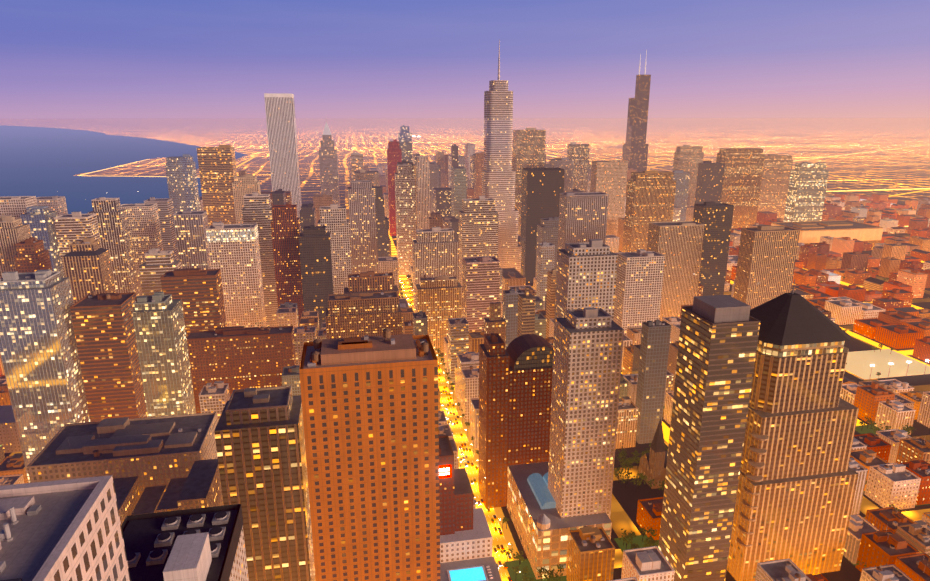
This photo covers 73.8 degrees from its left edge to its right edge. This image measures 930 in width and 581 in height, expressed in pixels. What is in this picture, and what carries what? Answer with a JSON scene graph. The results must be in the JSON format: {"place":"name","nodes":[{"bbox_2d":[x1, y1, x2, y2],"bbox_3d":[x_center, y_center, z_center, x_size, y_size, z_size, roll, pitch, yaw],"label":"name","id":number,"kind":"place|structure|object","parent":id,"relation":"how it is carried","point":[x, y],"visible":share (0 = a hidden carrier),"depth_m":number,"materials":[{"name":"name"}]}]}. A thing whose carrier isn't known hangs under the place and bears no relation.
{"place":"outdoors","nodes":[
{"label":"outdoors","id":0,"kind":"place"},
{"bbox_2d":[0,125,245,213],"bbox_3d":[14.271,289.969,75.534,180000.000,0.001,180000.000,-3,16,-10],"label":"lake","id":1,"kind":"structure","parent":0,"point":[41,161],"depth_m":4153.16,"materials":[{"name":"blue liquid"}]},
{"bbox_2d":[0,118,929,580],"bbox_3d":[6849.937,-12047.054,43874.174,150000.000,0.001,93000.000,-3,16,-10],"label":"ground","id":2,"kind":"structure","parent":0,"point":[904,164],"depth_m":6762.28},
{"bbox_2d":[77,159,165,176],"bbox_3d":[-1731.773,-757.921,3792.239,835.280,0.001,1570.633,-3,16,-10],"label":"shoreline","id":3,"kind":"structure","parent":2,"relation":"on","point":[122,165],"depth_m":3233.14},
{"bbox_2d":[65,128,257,175],"bbox_3d":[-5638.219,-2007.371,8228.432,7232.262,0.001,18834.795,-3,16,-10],"label":"shoreline","id":4,"kind":"structure","parent":2,"relation":"on","point":[209,146],"depth_m":5068.10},
{"bbox_2d":[257,175,349,215],"bbox_3d":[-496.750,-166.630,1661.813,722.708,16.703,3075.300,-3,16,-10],"label":"trees","id":5,"kind":"object","parent":2,"relation":"on","point":[308,185],"visible":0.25,"depth_m":2677.77,"materials":[{"name":"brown plant"}]},
{"bbox_2d":[353,138,512,580],"bbox_3d":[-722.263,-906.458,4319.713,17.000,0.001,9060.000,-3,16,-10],"label":"street","id":6,"kind":"structure","parent":2,"relation":"on","point":[472,474],"depth_m":564.28,"materials":[{"name":"yellow asphalt"}]},
{"bbox_2d":[399,280,511,580],"bbox_3d":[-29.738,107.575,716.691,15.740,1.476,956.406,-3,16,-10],"label":"cars michigan ave","id":7,"kind":"object","parent":6,"relation":"on","point":[492,520],"visible":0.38,"depth_m":554.80,"materials":[{"name":"white paint"}]},
{"bbox_2d":[0,39,882,580],"bbox_3d":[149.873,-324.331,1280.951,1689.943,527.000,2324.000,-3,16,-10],"label":"buildings","id":8,"kind":"structure","parent":2,"relation":"on","point":[128,333],"depth_m":458.27,"materials":[{"name":"brown concrete"}]},
{"bbox_2d":[399,279,519,560],"bbox_3d":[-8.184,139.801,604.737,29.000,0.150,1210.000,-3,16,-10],"label":"sidewalk","id":9,"kind":"structure","parent":2,"relation":"on","point":[507,534],"depth_m":565.66,"materials":[{"name":"concrete"}]},
{"bbox_2d":[399,278,522,580],"bbox_3d":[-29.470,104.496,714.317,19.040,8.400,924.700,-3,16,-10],"label":"street lamps michigan ave","id":10,"kind":"object","parent":9,"relation":"on","point":[466,429],"visible":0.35,"depth_m":620.32,"materials":[{"name":"grey"}]},
{"bbox_2d":[398,279,530,573],"bbox_3d":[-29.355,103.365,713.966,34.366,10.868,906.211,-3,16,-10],"label":"michigan ave trees","id":11,"kind":"object","parent":9,"relation":"on","point":[505,520],"visible":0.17,"depth_m":651.11,"materials":[{"name":"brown plant"}]},
{"bbox_2d":[0,143,929,580],"bbox_3d":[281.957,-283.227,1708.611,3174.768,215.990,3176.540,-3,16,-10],"label":"city buildings","id":12,"kind":"structure","parent":2,"relation":"on","point":[886,541],"depth_m":669.21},
{"bbox_2d":[302,179,923,510],"bbox_3d":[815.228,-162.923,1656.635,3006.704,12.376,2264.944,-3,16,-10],"label":"neighbourhood trees","id":13,"kind":"object","parent":2,"relation":"on","point":[879,373],"visible":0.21,"depth_m":1184.69,"materials":[{"name":"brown plant"}]},
{"bbox_2d":[614,443,667,492],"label":"trees","id":14,"kind":"object","parent":2,"relation":"on","point":[640,475],"visible":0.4,"depth_m":527.40,"materials":[{"name":"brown plant"}]},
{"bbox_2d":[357,132,929,574],"bbox_3d":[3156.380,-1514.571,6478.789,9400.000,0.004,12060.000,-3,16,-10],"label":"arterial roads","id":15,"kind":"structure","parent":2,"relation":"on","point":[667,428],"depth_m":887.60,"materials":[{"name":"orange asphalt"}]},
{"bbox_2d":[639,418,667,488],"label":"church","id":16,"kind":"structure","parent":2,"relation":"on","point":[653,464],"depth_m":511.87,"materials":[{"name":"beige stone"}]},
{"bbox_2d":[390,130,929,226],"bbox_3d":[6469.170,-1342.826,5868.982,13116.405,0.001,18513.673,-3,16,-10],"label":"expressways","id":17,"kind":"structure","parent":2,"relation":"on","point":[800,160],"depth_m":4325.45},
{"bbox_2d":[420,130,929,196],"bbox_3d":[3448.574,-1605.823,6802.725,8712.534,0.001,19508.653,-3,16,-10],"label":"diagonal avenues","id":18,"kind":"structure","parent":2,"relation":"on","point":[764,152],"depth_m":5424.86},
{"bbox_2d":[505,406,927,580],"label":"lawns","id":19,"kind":"structure","parent":2,"relation":"on","point":[637,539],"depth_m":431.58,"materials":[{"name":"green plant"}]},
{"bbox_2d":[500,416,914,580],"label":"yard trees","id":20,"kind":"object","parent":19,"relation":"on","point":[651,542],"visible":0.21,"depth_m":434.85,"materials":[{"name":"green plant"}]},
{"bbox_2d":[845,349,929,379],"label":"floodlit yard","id":21,"kind":"structure","parent":2,"relation":"on","point":[870,364],"depth_m":769.14,"materials":[{"name":"concrete"}]},
{"bbox_2d":[0,0,929,118],"label":"sky","id":22,"kind":"structure","parent":0,"point":[60,59],"materials":[{"name":"purple"}]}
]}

